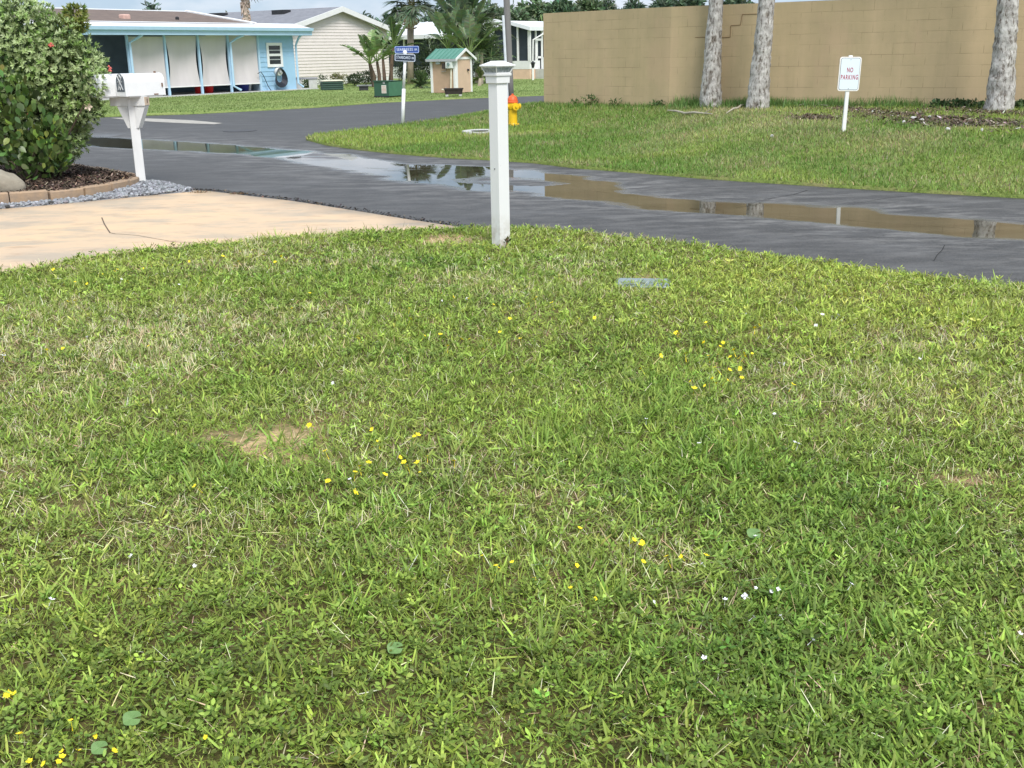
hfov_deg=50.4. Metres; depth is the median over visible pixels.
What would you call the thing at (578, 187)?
puddle
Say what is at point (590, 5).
tree
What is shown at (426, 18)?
tree
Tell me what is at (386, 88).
transformer box
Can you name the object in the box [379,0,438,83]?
palm tree
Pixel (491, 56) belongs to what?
shrub
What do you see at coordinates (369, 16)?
tree
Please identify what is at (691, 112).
fallen branch
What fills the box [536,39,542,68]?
screen door
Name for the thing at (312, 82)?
stone bench
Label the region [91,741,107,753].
round leaf
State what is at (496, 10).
tree
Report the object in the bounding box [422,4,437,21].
tree
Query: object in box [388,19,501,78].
porch house
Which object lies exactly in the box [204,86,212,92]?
red bucket
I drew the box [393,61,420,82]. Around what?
shrub
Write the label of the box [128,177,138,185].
edging block
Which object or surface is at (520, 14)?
tree
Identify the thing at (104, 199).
gravel base
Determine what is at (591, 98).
weed
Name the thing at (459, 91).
trough
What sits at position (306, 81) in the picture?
shrub
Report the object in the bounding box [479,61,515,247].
post
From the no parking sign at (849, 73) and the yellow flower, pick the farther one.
the no parking sign at (849, 73)
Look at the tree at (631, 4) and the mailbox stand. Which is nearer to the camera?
the mailbox stand
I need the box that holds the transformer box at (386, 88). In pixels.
[373,80,401,97]
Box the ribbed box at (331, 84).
[320,79,343,89]
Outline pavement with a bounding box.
[115,118,218,123]
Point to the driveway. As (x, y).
(28, 235)
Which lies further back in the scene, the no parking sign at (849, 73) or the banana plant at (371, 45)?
the banana plant at (371, 45)
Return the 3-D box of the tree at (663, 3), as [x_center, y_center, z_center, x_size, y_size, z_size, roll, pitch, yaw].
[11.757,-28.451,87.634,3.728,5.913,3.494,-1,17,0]
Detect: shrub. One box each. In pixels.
[0,0,111,177]
[0,55,72,180]
[301,79,308,87]
[317,74,327,85]
[330,72,349,84]
[346,71,364,85]
[357,70,376,84]
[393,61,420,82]
[398,64,427,80]
[414,36,444,80]
[440,34,486,76]
[472,35,503,80]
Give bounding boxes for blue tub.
[236,84,249,90]
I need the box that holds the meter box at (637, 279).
[616,278,669,287]
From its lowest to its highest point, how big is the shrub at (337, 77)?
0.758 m
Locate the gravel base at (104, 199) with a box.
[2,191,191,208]
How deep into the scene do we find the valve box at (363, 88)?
46.24 m
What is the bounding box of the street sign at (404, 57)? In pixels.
[395,46,418,122]
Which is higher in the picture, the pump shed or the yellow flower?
the pump shed
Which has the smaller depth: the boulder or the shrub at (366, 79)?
the boulder
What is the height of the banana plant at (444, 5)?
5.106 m
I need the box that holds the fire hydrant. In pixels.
[508,94,520,125]
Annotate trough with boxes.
[444,88,462,96]
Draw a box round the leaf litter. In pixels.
[763,104,1023,140]
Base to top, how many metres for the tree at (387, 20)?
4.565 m
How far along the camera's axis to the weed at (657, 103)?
23.10 m
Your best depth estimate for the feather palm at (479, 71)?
50.02 m
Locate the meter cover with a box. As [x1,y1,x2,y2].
[462,129,488,134]
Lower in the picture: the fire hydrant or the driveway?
the driveway
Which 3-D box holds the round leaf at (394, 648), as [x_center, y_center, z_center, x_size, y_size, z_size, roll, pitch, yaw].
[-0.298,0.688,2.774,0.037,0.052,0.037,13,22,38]
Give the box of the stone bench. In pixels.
[296,77,317,87]
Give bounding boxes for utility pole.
[502,0,513,96]
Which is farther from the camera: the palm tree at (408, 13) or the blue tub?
the palm tree at (408, 13)
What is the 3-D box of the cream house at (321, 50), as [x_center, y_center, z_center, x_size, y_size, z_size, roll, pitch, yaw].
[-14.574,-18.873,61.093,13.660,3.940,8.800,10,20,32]
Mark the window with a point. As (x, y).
(274, 53)
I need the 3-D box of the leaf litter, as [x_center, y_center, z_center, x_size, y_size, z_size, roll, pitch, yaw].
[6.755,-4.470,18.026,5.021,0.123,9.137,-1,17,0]
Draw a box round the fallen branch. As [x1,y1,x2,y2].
[667,109,711,113]
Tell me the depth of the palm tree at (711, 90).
21.82 m
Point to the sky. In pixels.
(375, 7)
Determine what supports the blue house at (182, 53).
on the lawn at (300, 106)
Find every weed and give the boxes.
[504,236,511,244]
[581,94,598,103]
[609,98,621,105]
[649,99,669,106]
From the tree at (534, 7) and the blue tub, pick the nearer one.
the blue tub
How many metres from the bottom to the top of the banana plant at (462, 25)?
3.963 m
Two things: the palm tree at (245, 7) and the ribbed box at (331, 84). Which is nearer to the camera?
the ribbed box at (331, 84)
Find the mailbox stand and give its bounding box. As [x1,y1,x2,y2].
[88,71,165,180]
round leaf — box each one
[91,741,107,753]
[123,711,140,725]
[387,642,402,655]
[747,528,760,537]
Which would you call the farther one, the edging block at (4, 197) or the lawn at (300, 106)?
the lawn at (300, 106)
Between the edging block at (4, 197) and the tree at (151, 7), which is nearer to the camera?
the edging block at (4, 197)
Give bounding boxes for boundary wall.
[543,0,1023,105]
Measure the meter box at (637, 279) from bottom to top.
0.111 m
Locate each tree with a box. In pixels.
[141,0,160,9]
[240,0,257,35]
[358,10,377,20]
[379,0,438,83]
[381,13,404,24]
[417,13,430,21]
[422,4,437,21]
[434,0,478,14]
[472,0,512,20]
[510,0,537,20]
[516,0,548,20]
[539,0,580,12]
[573,0,604,10]
[601,0,621,9]
[623,0,648,8]
[648,0,678,7]
[674,0,706,6]
[699,0,722,106]
[723,0,755,4]
[746,0,774,109]
[983,0,1018,110]
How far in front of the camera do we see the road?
11.97 m
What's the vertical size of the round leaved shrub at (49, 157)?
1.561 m
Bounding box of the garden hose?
[258,68,287,89]
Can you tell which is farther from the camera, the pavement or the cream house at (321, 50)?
the cream house at (321, 50)
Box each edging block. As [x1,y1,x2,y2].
[0,192,8,203]
[9,189,47,202]
[47,187,83,199]
[80,183,111,195]
[109,179,129,190]
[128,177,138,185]
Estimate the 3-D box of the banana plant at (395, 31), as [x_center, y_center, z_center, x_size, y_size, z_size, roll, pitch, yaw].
[-5.836,-16.111,52.784,2.224,3.203,2.610,-12,20,-33]
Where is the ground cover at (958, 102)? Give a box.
[929,97,1023,108]
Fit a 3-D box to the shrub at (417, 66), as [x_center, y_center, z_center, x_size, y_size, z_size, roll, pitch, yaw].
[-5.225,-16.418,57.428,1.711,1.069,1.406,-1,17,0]
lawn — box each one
[0,227,1023,767]
[28,77,543,118]
[306,104,1023,198]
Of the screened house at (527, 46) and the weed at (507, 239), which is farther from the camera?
the screened house at (527, 46)
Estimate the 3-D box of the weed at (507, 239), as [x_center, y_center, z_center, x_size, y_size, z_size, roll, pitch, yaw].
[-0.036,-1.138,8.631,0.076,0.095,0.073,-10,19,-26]
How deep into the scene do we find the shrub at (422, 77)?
48.04 m
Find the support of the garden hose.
hanging from the blue house at (182, 53)
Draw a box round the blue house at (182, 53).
[3,7,318,100]
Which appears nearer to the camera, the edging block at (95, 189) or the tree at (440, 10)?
the edging block at (95, 189)
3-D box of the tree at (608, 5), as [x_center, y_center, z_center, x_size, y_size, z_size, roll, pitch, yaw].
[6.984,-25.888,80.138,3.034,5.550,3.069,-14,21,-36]
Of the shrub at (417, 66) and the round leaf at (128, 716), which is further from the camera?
the shrub at (417, 66)
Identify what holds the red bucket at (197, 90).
on the blue house at (182, 53)
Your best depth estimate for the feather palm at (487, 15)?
55.05 m
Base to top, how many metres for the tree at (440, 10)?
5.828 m
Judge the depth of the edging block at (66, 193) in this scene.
12.25 m
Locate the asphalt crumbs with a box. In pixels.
[191,188,460,225]
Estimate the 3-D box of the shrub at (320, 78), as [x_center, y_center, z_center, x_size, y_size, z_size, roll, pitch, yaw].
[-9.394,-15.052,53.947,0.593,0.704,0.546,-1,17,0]
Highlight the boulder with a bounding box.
[0,169,25,191]
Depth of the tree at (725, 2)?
86.48 m
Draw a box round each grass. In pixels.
[532,93,1022,114]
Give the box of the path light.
[531,61,534,79]
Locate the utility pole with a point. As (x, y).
(506, 27)
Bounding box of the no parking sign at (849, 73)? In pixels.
[837,55,861,130]
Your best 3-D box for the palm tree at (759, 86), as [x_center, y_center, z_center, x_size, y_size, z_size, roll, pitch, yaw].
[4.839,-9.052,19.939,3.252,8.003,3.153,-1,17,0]
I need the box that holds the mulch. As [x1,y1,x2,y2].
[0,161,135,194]
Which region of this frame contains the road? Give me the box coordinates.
[2,96,1023,284]
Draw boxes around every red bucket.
[194,86,200,93]
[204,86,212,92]
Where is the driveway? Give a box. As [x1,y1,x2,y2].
[0,190,456,270]
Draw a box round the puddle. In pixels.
[78,137,1023,238]
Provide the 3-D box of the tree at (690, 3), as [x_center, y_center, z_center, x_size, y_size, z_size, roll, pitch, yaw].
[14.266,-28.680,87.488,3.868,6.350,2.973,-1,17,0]
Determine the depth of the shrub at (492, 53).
57.41 m
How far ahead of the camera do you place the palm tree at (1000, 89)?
18.41 m
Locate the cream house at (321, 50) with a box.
[206,6,389,85]
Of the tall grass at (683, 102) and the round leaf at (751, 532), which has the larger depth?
the tall grass at (683, 102)
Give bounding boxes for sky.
[11,0,823,21]
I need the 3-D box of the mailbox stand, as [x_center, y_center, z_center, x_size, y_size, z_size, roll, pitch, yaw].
[-4.693,-3.133,13.450,0.484,1.399,0.773,13,22,38]
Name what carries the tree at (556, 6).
on the lawn at (300, 106)
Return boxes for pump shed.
[425,48,476,92]
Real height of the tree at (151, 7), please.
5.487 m
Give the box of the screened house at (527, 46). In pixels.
[486,21,543,78]
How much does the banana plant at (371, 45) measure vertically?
2.619 m
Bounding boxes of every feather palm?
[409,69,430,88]
[444,10,514,82]
[450,15,502,83]
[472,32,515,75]
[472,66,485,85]
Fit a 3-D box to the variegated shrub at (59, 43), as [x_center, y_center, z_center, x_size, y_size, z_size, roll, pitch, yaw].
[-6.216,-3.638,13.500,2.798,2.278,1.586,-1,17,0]
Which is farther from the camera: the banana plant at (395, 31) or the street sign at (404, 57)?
the banana plant at (395, 31)
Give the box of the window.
[266,43,283,66]
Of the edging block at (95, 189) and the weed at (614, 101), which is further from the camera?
the weed at (614, 101)
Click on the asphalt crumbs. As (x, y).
(403, 217)
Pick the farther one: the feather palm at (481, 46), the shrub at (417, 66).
the shrub at (417, 66)
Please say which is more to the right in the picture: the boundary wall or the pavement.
the boundary wall
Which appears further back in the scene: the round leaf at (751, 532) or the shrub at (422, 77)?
the shrub at (422, 77)
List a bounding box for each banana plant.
[341,30,399,86]
[369,16,422,79]
[428,3,501,52]
[429,0,501,80]
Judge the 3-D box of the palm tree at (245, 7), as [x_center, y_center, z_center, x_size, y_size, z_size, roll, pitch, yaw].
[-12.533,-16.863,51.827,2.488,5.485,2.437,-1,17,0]
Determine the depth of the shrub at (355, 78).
53.73 m
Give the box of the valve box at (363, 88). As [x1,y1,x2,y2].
[359,86,367,90]
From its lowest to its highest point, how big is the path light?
1.000 m

